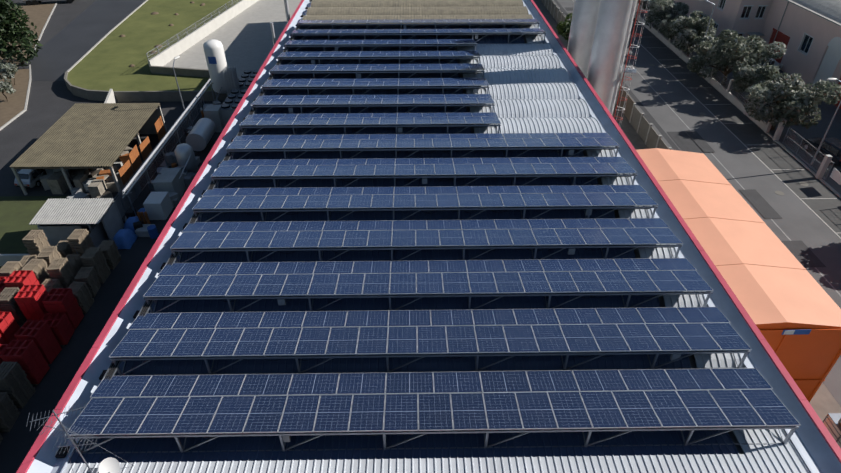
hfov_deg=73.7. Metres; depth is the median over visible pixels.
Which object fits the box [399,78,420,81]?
solar panel
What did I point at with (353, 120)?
solar panel
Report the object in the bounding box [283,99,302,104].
solar panel
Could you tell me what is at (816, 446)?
roof parapet
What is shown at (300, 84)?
solar panel
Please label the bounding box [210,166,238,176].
solar panel
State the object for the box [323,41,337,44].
solar panel
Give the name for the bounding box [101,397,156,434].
solar panel
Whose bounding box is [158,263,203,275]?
solar panel
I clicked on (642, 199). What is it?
solar panel
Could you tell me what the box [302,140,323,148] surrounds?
solar panel
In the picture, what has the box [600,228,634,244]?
solar panel
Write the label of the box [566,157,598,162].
solar panel
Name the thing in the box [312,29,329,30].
solar panel
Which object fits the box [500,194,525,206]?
solar panel
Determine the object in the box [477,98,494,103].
solar panel
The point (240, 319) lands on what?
solar panel
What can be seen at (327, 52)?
solar panel
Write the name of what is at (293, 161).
solar panel
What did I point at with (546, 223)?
solar panel
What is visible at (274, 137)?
solar panel
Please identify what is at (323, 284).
solar panel
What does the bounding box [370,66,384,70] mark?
solar panel
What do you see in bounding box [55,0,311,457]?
gutter outlets
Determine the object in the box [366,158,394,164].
solar panel
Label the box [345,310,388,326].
solar panel
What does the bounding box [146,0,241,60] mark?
terrace wall railing
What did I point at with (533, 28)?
solar panel
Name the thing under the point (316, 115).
solar panel
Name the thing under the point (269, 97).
solar panel
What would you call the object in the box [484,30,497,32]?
solar panel
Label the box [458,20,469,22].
solar panel
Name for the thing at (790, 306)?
tent warehouse
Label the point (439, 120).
solar panel
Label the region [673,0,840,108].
beige factory
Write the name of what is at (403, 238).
solar panel
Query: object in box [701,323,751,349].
solar panel
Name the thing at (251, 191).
solar panel
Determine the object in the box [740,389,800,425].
solar panel
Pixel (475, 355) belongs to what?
solar mounting frames
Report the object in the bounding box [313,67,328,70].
solar panel
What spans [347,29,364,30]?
solar panel
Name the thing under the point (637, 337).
solar panel
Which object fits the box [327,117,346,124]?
solar panel
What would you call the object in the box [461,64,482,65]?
solar panel
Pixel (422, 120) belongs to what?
solar panel
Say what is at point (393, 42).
solar panel
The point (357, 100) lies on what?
solar panel
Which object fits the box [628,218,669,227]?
solar panel
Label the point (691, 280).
solar panel
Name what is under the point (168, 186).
plant equipment
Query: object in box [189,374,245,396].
solar panel
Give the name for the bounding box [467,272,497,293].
solar panel
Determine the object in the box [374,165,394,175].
solar panel
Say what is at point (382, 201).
solar panel
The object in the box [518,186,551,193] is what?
solar panel
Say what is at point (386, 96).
solar panel
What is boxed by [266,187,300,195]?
solar panel
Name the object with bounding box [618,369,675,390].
solar panel
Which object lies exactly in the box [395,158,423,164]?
solar panel
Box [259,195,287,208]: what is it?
solar panel
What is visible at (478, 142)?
solar panel
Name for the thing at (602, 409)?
solar panel
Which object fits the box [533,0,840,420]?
road
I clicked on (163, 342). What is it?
solar panel
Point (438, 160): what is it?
solar panel
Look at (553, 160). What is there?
solar panel
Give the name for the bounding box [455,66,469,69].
solar panel
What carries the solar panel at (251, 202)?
attached to the solar mounting frames
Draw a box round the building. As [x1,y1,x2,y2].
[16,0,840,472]
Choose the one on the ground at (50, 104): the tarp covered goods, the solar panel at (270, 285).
the tarp covered goods
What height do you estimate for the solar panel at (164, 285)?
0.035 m
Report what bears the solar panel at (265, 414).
attached to the solar mounting frames
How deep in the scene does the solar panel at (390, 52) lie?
49.56 m
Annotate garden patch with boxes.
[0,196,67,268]
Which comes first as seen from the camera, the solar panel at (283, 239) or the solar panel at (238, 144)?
the solar panel at (283, 239)
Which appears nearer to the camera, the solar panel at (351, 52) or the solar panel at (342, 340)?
the solar panel at (342, 340)
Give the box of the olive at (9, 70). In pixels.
[0,63,17,84]
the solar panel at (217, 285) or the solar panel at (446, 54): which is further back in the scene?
the solar panel at (446, 54)
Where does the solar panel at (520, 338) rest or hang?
attached to the solar mounting frames
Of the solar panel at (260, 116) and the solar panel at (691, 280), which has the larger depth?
the solar panel at (260, 116)
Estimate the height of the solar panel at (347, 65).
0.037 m
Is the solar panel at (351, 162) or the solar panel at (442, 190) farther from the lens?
the solar panel at (351, 162)
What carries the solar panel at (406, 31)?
attached to the solar mounting frames
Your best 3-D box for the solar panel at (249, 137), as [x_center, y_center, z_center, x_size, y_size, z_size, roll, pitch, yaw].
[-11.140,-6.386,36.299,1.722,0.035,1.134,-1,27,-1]
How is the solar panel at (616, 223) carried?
attached to the solar mounting frames
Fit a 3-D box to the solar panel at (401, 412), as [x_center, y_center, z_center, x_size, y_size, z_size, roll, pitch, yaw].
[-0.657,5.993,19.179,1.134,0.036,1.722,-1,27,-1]
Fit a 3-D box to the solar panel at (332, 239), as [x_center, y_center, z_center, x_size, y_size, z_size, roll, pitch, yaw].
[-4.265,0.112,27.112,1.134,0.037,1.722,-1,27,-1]
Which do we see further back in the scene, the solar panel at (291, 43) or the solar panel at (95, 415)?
the solar panel at (291, 43)
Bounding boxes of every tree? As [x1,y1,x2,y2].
[0,0,42,66]
[637,0,651,10]
[644,0,688,33]
[658,14,688,43]
[667,10,716,55]
[686,29,786,85]
[692,32,719,69]
[732,62,779,102]
[743,73,840,130]
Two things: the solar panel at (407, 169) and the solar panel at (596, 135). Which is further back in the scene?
the solar panel at (596, 135)
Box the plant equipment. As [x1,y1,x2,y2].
[122,0,289,238]
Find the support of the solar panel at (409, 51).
attached to the solar mounting frames
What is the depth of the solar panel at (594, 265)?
25.84 m
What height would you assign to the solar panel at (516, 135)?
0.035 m
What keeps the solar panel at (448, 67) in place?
attached to the solar mounting frames
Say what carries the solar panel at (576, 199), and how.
attached to the solar mounting frames
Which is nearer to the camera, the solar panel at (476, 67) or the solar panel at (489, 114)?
the solar panel at (489, 114)
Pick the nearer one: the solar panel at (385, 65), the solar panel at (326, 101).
the solar panel at (326, 101)
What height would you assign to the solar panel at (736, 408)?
0.036 m
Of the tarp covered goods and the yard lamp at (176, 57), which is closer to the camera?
the tarp covered goods
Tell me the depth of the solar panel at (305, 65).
47.04 m
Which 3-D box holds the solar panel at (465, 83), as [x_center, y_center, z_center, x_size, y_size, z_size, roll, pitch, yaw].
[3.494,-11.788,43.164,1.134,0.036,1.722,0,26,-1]
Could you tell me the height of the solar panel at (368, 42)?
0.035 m
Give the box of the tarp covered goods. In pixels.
[113,208,145,248]
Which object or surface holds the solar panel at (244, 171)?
attached to the solar mounting frames
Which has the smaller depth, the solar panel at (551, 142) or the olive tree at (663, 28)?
the solar panel at (551, 142)
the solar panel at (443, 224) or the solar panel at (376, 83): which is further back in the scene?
the solar panel at (376, 83)
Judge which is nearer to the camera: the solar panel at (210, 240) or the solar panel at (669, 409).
the solar panel at (669, 409)
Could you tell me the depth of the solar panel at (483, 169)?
32.44 m
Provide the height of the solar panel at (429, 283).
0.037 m
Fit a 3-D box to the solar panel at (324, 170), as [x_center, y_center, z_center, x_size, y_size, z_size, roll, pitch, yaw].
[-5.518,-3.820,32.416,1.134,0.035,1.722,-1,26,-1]
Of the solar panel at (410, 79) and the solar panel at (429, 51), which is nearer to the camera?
the solar panel at (410, 79)
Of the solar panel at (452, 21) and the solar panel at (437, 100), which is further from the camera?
the solar panel at (452, 21)
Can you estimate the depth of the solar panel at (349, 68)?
45.34 m
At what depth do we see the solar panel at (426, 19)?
57.73 m
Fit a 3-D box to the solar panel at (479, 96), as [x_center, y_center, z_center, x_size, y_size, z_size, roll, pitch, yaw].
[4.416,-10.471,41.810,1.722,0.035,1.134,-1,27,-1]
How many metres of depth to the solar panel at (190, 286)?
24.29 m
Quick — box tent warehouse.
[636,148,840,401]
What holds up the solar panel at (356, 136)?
attached to the solar mounting frames
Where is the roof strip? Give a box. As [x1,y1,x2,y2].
[63,368,809,472]
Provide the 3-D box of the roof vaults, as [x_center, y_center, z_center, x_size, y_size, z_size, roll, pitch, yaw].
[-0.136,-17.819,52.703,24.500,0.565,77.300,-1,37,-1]
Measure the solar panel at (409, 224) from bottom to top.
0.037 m
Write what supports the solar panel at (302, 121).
attached to the solar mounting frames
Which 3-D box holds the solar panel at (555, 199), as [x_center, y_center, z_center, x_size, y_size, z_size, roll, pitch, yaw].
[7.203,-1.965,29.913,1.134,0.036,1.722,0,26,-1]
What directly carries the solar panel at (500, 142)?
attached to the solar mounting frames
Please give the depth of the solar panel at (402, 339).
21.77 m
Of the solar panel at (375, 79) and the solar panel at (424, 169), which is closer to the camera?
the solar panel at (424, 169)
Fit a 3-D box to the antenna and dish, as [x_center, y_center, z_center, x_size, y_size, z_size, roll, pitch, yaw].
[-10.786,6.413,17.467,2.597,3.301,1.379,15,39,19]
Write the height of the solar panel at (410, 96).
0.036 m
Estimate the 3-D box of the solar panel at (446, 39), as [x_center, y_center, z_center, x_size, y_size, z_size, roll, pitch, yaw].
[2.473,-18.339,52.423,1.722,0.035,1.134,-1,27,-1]
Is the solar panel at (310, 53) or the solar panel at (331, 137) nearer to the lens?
the solar panel at (331, 137)
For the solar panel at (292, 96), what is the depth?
41.50 m
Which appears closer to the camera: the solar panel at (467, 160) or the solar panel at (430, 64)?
the solar panel at (467, 160)
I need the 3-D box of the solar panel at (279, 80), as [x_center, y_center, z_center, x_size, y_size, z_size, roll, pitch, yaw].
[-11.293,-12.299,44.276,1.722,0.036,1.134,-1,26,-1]
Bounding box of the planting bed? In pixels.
[0,2,56,130]
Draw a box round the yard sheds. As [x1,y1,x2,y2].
[0,103,166,265]
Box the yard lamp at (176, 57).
[172,56,189,126]
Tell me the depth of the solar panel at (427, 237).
27.09 m
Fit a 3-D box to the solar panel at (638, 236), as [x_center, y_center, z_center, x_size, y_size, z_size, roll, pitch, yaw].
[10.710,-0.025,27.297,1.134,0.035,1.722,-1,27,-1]
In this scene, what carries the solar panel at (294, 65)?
attached to the solar mounting frames
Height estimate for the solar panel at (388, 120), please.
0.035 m
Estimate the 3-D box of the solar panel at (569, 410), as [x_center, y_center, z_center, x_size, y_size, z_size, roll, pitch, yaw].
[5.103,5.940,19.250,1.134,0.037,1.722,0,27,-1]
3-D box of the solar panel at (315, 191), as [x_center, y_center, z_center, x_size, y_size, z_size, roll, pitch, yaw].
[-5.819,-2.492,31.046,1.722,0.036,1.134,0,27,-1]
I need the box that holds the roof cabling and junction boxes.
[87,23,693,441]
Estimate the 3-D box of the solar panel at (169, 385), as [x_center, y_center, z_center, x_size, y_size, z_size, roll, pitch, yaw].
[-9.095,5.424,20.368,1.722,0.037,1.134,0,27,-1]
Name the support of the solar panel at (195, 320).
attached to the solar mounting frames
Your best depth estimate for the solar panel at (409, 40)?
52.28 m
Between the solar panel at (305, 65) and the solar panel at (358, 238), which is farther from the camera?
the solar panel at (305, 65)
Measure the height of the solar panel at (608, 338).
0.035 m
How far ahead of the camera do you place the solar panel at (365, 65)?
46.96 m
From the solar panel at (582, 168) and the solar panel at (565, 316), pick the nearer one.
the solar panel at (565, 316)
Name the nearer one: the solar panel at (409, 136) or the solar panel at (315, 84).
the solar panel at (409, 136)
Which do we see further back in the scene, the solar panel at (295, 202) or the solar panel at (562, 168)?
the solar panel at (562, 168)
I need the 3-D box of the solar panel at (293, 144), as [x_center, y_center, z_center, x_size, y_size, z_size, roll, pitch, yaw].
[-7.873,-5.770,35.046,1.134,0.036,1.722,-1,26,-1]
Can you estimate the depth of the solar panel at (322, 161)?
33.70 m
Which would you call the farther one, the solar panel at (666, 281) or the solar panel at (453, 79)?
the solar panel at (453, 79)
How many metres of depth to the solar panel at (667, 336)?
21.90 m
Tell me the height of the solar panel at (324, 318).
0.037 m
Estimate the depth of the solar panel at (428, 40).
52.24 m
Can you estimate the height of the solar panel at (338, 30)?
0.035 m
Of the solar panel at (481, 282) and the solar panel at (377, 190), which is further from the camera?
the solar panel at (377, 190)
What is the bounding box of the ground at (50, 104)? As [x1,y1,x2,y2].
[0,0,840,472]
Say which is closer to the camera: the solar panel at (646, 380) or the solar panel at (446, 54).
the solar panel at (646, 380)
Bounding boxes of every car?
[14,169,46,187]
[762,58,782,69]
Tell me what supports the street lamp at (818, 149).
on the road
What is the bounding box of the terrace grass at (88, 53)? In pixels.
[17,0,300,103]
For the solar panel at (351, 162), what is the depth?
33.62 m
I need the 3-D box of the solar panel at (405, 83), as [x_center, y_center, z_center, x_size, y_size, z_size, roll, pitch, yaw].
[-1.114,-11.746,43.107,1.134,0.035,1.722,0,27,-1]
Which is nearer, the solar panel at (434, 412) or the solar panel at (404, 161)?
the solar panel at (434, 412)
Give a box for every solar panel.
[65,397,123,435]
[90,375,151,397]
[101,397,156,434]
[109,329,157,357]
[128,313,180,329]
[136,397,189,434]
[139,375,198,396]
[140,329,186,356]
[143,275,184,296]
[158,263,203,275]
[170,232,205,248]
[170,275,210,296]
[171,312,222,328]
[171,328,215,356]
[172,396,222,433]
[182,222,222,232]
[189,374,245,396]
[192,196,223,208]
[195,232,228,248]
[197,262,241,274]
[198,275,235,296]
[202,188,238,196]
[202,328,244,356]
[207,396,254,433]
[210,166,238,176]
[214,196,244,208]
[215,312,264,327]
[217,222,256,231]
[218,159,251,166]
[219,231,252,247]
[225,274,261,295]
[226,140,251,148]
[231,166,257,176]
[233,135,263,140]
[233,328,272,355]
[234,188,269,195]
[236,262,278,274]
[237,196,265,208]
[238,374,292,395]
[239,118,261,124]
[243,395,287,432]
[244,231,275,247]
[245,114,272,118]
[245,140,269,148]
[248,159,280,165]
[250,99,271,104]
[252,166,277,175]
[253,221,290,230]
[253,274,287,295]
[256,95,281,98]
[257,118,278,124]
[258,311,305,327]
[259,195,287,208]
[260,135,289,139]
[261,82,279,86]
[264,140,287,148]
[264,328,301,355]
[265,79,288,81]
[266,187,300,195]
[267,99,286,104]
[269,231,298,247]
[270,67,287,70]
[271,114,296,117]
[272,165,297,175]
[273,64,295,67]
[274,118,295,124]
[275,262,316,273]
[276,82,294,86]
[277,159,309,165]
[278,54,293,56]
[278,395,319,432]
[279,95,304,98]
[280,274,313,295]
[281,52,301,53]
[282,195,308,208]
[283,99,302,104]
[283,140,305,148]
[284,42,298,44]
[284,67,300,70]
[287,40,306,41]
[287,135,315,139]
[287,221,324,231]
[287,373,339,394]
[288,79,310,81]
[291,54,306,56]
[291,82,309,86]
[292,118,312,124]
[292,165,316,175]
[293,231,322,247]
[295,64,316,66]
[295,327,330,354]
[296,113,322,117]
[297,42,311,44]
[298,67,314,70]
[298,187,331,194]
[300,52,320,53]
[300,99,318,104]
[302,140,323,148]
[302,311,346,327]
[303,95,328,98]
[304,195,329,208]
[305,53,320,56]
[306,40,325,41]
[307,82,323,86]
[307,159,337,164]
[308,274,338,294]
[309,118,329,124]
[310,42,324,44]
[310,79,332,81]
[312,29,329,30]
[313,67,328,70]
[313,165,336,175]
[313,261,353,273]
[313,395,352,431]
[315,64,337,66]
[315,134,342,139]
[316,98,334,104]
[318,54,332,56]
[318,231,345,247]
[321,51,341,53]
[321,113,347,117]
[321,140,341,147]
[322,82,338,86]
[322,221,358,230]
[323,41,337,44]
[325,327,359,354]
[326,195,350,207]
[327,67,342,70]
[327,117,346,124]
[328,95,350,97]
[329,29,347,30]
[330,187,362,194]
[332,53,346,56]
[332,79,354,81]
[333,98,350,103]
[333,165,355,175]
[335,273,364,294]
[336,64,357,66]
[336,373,385,394]
[337,41,349,43]
[337,82,353,86]
[337,159,366,164]
[339,139,359,147]
[341,51,360,52]
[342,67,356,70]
[342,134,369,138]
[342,230,368,246]
[344,117,363,124]
[345,53,359,56]
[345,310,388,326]
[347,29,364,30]
[347,113,372,116]
[348,394,384,431]
[349,41,362,43]
[349,98,365,103]
[349,195,372,207]
[351,95,374,98]
[352,261,390,273]
[353,81,368,86]
[354,78,376,81]
[354,165,375,175]
[356,67,370,70]
[356,327,387,354]
[357,64,378,66]
[358,139,377,147]
[358,220,392,229]
[359,53,373,56]
[361,51,379,52]
[362,41,374,43]
[362,117,379,124]
[362,187,393,194]
[362,273,389,294]
[365,98,381,103]
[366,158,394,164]
[367,230,391,246]
[368,81,383,85]
[369,134,395,138]
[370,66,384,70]
[371,194,393,207]
[372,113,396,117]
[373,53,386,56]
[374,95,397,97]
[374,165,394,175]
[375,41,387,43]
[376,30,388,32]
[377,78,398,80]
[377,139,395,147]
[379,64,398,66]
[379,117,396,124]
[380,51,399,52]
[381,98,397,103]
[383,81,398,85]
[384,393,417,431]
[385,66,398,70]
[385,372,433,393]
[386,53,399,56]
[387,41,399,43]
[387,326,416,353]
[388,310,430,326]
[389,30,400,32]
[389,273,415,294]
[391,230,415,246]
[391,260,428,272]
[392,220,426,230]
[393,194,414,207]
[394,187,424,194]
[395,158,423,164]
[395,164,414,174]
[396,134,422,138]
[396,139,413,147]
[397,113,421,116]
[397,117,413,124]
[398,81,412,85]
[398,94,420,97]
[398,98,413,103]
[399,64,419,65]
[399,66,412,70]
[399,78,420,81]
[400,39,418,40]
[400,41,412,43]
[400,51,418,52]
[400,53,412,56]
[401,30,412,32]
[413,30,424,32]
[413,41,425,43]
[413,53,425,56]
[413,66,427,70]
[414,81,428,85]
[414,98,429,103]
[414,117,430,123]
[414,139,432,147]
[415,164,434,174]
[415,194,436,207]
[416,230,439,245]
[416,273,442,293]
[417,326,447,353]
[418,19,434,20]
[418,393,452,430]
[419,39,437,40]
[420,51,438,52]
[420,64,440,65]
[421,78,442,80]
[421,94,444,97]
[422,113,446,116]
[423,134,449,138]
[424,158,452,163]
[425,30,436,32]
[425,186,456,193]
[426,41,437,43]
[426,53,439,56]
[427,66,441,69]
[427,220,461,229]
[428,81,443,85]
[428,260,466,272]
[429,98,445,103]
[431,117,448,123]
[431,309,473,325]
[432,139,451,147]
[433,371,482,392]
[434,164,454,174]
[436,194,459,207]
[437,30,448,32]
[438,39,455,40]
[438,41,450,43]
[439,51,458,52]
[439,230,464,245]
[440,53,452,56]
[441,64,461,65]
[441,66,455,69]
[442,78,464,80]
[442,272,470,293]
[443,81,458,85]
[444,94,468,97]
[445,98,461,103]
[446,326,477,353]
[447,20,458,22]
[447,113,472,116]
[448,30,460,32]
[448,117,465,123]
[450,134,476,138]
[450,139,469,147]
[450,393,487,429]
[451,41,463,43]
[453,53,466,55]
[453,158,482,163]
[454,164,475,174]
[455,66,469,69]
[456,39,474,40]
[456,186,488,193]
[457,194,481,206]
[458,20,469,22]
[458,51,478,52]
[458,81,473,85]
[460,220,495,229]
[461,30,473,32]
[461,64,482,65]
[461,98,478,103]
[462,229,488,245]
[463,41,476,43]
[464,117,483,123]
[465,78,486,80]
[465,260,505,271]
[466,53,480,55]
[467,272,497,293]
[468,94,491,97]
[468,139,488,146]
[469,20,481,22]
[469,66,484,69]
[472,81,489,85]
[472,112,497,116]
[472,309,516,325]
[473,30,485,32]
[473,164,495,174]
[474,325,508,352]
[476,133,503,138]
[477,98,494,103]
[478,194,503,206]
[480,371,530,392]
[481,117,500,123]
[481,158,511,163]
[483,392,522,429]
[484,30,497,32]
[485,229,512,245]
[486,138,507,146]
[487,186,520,193]
[492,164,515,174]
[493,272,524,293]
[494,219,530,228]
[496,30,508,32]
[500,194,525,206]
[502,133,530,137]
[502,259,543,271]
[503,325,538,352]
[504,138,526,146]
[508,229,537,245]
[509,157,540,163]
[512,164,536,173]
[513,309,559,324]
[515,392,557,429]
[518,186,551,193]
[518,272,551,292]
[521,193,547,206]
[522,138,544,146]
[524,28,542,29]
[526,370,579,391]
[528,133,557,137]
[528,219,565,228]
[531,163,556,173]
[531,229,561,244]
[531,325,569,351]
[538,157,569,162]
[539,259,581,271]
[540,138,563,146]
[542,193,569,205]
[544,272,578,292]
[547,392,592,428]
[548,185,583,193]
[550,163,576,173]
[554,229,585,244]
[554,308,601,324]
[555,133,584,137]
[558,138,582,146]
[560,324,599,351]
[561,219,599,228]
[563,193,591,205]
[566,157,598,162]
[569,271,605,292]
[570,163,596,173]
[572,370,627,391]
[576,138,600,145]
[576,259,620,271]
[577,228,610,244]
[579,185,615,192]
[579,391,627,428]
[581,133,611,137]
[584,193,613,205]
[588,324,630,351]
[589,163,616,173]
[594,138,619,145]
[594,157,627,162]
[595,218,634,227]
[595,271,632,291]
[595,308,644,323]
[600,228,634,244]
[605,193,635,205]
[608,163,636,173]
[610,185,646,192]
[612,391,661,427]
[613,258,658,270]
[616,324,660,351]
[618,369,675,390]
[620,271,659,291]
[623,228,658,244]
[626,192,657,205]
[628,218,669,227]
[636,307,687,323]
[644,390,696,427]
[645,323,690,350]
[646,228,682,243]
[646,270,686,291]
[650,258,696,270]
[664,369,724,389]
[671,270,713,291]
[673,323,721,350]
[676,390,731,426]
[677,307,730,322]
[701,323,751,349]
[708,390,765,426]
[711,368,772,389]
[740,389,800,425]
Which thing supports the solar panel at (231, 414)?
attached to the solar mounting frames
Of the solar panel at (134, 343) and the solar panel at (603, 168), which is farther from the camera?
the solar panel at (603, 168)
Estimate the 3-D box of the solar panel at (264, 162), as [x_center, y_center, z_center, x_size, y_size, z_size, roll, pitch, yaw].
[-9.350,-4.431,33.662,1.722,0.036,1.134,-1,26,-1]
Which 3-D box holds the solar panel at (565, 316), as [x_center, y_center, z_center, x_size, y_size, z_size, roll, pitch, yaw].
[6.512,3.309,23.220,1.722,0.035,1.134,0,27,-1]
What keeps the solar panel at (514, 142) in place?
attached to the solar mounting frames
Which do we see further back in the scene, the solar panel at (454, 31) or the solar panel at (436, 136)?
the solar panel at (454, 31)
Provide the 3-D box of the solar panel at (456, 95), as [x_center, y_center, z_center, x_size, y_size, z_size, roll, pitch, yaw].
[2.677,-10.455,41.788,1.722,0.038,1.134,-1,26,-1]
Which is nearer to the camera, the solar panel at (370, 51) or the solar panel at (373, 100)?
the solar panel at (373, 100)
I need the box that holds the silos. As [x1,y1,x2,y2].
[567,0,649,127]
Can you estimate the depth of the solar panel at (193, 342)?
21.64 m
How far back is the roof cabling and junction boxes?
32.07 m
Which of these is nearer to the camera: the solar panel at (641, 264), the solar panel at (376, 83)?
the solar panel at (641, 264)
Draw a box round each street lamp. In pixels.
[705,0,714,35]
[810,78,840,164]
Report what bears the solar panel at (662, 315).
attached to the solar mounting frames
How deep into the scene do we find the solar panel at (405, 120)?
37.78 m
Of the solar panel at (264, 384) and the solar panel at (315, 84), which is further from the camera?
the solar panel at (315, 84)
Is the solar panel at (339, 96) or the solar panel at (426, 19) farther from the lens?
the solar panel at (426, 19)
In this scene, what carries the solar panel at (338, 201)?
attached to the solar mounting frames
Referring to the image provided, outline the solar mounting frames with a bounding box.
[67,19,798,453]
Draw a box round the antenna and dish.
[26,405,133,472]
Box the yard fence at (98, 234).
[74,89,204,253]
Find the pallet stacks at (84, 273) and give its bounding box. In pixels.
[0,229,120,442]
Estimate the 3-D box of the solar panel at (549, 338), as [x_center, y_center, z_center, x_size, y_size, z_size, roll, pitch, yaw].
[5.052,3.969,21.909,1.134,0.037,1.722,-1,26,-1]
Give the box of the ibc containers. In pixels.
[822,413,840,447]
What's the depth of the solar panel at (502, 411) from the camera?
19.16 m
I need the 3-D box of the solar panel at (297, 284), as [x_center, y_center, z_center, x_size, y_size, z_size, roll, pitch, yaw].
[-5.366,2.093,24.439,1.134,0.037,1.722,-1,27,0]
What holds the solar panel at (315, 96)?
attached to the solar mounting frames
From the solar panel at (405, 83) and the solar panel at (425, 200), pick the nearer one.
the solar panel at (425, 200)
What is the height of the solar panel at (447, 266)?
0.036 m
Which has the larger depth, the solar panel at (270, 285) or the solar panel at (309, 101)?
the solar panel at (309, 101)
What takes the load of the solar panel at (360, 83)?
attached to the solar mounting frames
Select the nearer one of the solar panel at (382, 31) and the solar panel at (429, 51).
the solar panel at (429, 51)
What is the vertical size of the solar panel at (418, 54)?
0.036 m
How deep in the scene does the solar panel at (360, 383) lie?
20.43 m
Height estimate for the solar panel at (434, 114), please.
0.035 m
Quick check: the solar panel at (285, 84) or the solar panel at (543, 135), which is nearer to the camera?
the solar panel at (543, 135)
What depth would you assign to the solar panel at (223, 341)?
21.69 m
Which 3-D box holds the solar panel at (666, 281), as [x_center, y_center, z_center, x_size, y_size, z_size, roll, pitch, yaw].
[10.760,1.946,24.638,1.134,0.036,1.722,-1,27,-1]
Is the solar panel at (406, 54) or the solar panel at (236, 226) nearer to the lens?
the solar panel at (236, 226)
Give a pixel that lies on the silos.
(599, 36)
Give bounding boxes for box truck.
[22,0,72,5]
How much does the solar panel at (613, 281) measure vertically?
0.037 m
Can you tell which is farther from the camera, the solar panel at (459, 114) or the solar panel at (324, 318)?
the solar panel at (459, 114)
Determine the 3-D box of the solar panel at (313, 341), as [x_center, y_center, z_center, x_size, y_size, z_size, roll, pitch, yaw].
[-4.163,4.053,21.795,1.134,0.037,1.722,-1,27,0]
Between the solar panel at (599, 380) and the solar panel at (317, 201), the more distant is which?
the solar panel at (317, 201)
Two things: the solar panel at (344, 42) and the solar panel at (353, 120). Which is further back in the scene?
the solar panel at (344, 42)
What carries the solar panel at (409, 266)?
attached to the solar mounting frames
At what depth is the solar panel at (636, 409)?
19.22 m
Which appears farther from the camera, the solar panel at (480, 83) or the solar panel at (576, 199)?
the solar panel at (480, 83)
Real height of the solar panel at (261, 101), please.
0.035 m
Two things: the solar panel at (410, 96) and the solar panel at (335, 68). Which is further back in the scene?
the solar panel at (335, 68)
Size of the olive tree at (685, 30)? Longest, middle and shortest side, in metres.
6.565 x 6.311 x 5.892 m
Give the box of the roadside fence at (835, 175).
[634,5,840,184]
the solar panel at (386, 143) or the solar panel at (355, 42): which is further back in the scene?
the solar panel at (355, 42)
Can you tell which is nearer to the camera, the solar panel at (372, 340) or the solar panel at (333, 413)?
the solar panel at (333, 413)
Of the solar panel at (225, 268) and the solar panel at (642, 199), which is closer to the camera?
the solar panel at (225, 268)
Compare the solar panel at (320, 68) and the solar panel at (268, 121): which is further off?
the solar panel at (320, 68)
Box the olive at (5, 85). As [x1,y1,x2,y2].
[0,78,15,100]
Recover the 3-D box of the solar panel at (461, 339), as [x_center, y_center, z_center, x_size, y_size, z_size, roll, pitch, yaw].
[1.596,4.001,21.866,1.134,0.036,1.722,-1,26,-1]
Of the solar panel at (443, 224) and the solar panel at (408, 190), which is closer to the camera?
the solar panel at (443, 224)
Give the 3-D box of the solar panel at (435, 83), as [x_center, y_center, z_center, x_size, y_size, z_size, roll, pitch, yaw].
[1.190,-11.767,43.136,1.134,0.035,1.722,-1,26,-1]
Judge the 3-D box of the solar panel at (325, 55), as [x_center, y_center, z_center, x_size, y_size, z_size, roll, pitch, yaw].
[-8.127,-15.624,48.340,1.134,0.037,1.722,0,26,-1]
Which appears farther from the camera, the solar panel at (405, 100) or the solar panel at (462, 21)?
the solar panel at (462, 21)
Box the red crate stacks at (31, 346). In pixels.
[0,270,83,383]
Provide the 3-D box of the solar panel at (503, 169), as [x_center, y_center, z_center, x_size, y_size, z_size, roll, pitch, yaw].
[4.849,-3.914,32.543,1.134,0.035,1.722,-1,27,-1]
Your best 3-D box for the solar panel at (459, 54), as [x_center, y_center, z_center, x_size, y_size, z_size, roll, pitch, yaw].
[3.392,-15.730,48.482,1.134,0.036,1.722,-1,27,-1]
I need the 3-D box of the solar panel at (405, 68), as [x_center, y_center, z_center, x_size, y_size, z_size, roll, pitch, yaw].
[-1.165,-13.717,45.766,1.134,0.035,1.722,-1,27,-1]
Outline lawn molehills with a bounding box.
[119,1,204,66]
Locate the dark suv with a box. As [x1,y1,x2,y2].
[802,137,840,164]
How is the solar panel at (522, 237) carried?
attached to the solar mounting frames
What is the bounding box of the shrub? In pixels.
[556,13,571,40]
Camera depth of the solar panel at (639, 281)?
24.56 m
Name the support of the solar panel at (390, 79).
attached to the solar mounting frames
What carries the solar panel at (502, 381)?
attached to the solar mounting frames
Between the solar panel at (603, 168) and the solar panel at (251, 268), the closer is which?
the solar panel at (251, 268)
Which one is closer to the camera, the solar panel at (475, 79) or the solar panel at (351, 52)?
the solar panel at (475, 79)
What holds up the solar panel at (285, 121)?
attached to the solar mounting frames
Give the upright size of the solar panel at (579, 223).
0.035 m
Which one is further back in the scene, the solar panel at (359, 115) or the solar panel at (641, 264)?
the solar panel at (359, 115)
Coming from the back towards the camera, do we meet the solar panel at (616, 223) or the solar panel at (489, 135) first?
the solar panel at (489, 135)
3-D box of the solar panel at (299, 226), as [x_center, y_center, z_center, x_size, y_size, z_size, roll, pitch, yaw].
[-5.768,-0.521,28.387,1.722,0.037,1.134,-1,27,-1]
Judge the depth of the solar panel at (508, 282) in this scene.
24.52 m
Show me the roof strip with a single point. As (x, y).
(760, 458)
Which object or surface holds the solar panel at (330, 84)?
attached to the solar mounting frames
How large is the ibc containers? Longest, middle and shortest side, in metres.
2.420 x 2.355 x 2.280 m
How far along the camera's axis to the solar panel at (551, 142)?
35.17 m
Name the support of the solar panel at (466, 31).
attached to the solar mounting frames
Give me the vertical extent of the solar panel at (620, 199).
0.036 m
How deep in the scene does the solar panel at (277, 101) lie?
40.08 m
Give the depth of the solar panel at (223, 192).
30.92 m
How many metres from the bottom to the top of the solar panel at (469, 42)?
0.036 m
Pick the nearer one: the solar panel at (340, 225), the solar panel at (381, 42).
the solar panel at (340, 225)
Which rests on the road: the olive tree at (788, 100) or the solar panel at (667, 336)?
the olive tree at (788, 100)
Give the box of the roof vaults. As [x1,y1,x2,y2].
[116,0,743,375]
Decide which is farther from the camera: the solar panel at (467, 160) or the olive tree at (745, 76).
the olive tree at (745, 76)

